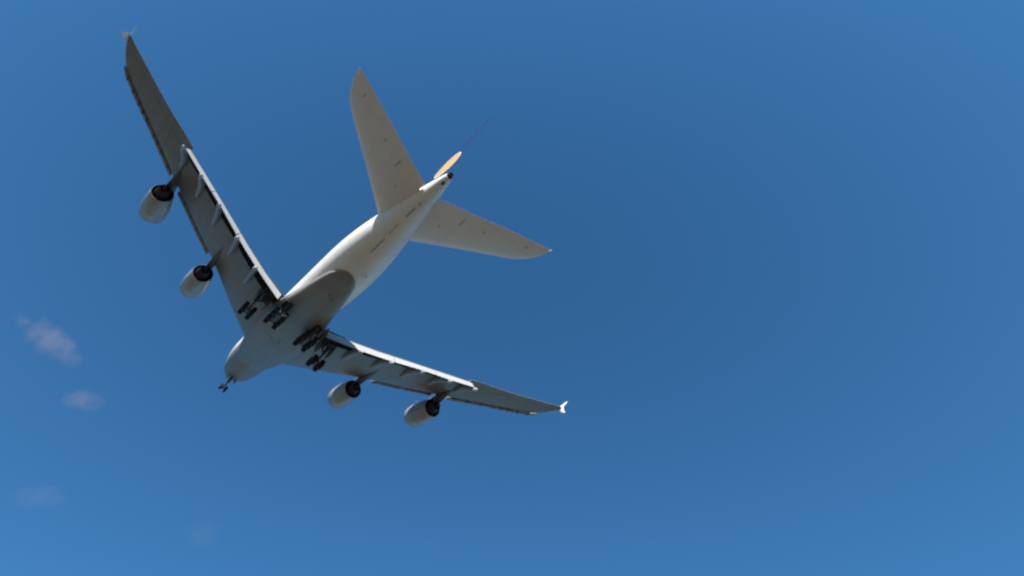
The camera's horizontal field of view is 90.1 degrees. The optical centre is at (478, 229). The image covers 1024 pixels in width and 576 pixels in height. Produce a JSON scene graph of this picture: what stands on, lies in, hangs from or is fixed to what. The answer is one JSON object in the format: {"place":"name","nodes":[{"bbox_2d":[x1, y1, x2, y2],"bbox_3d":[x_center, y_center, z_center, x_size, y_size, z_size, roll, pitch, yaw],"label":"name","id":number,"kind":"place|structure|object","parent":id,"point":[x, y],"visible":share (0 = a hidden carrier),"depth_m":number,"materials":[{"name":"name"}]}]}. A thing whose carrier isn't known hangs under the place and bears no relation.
{"place":"outdoors","nodes":[
{"label":"outdoors","id":0,"kind":"place"},
{"bbox_2d":[122,27,567,426],"bbox_3d":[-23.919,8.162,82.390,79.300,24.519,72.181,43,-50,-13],"label":"airliner","id":1,"kind":"object","parent":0,"point":[279,328],"visible":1,"depth_m":70.73,"materials":[{"name":"paint"}]},
{"bbox_2d":[0,0,1023,575],"label":"sky","id":2,"kind":"structure","parent":0,"point":[775,307],"materials":[{"name":"blue"}]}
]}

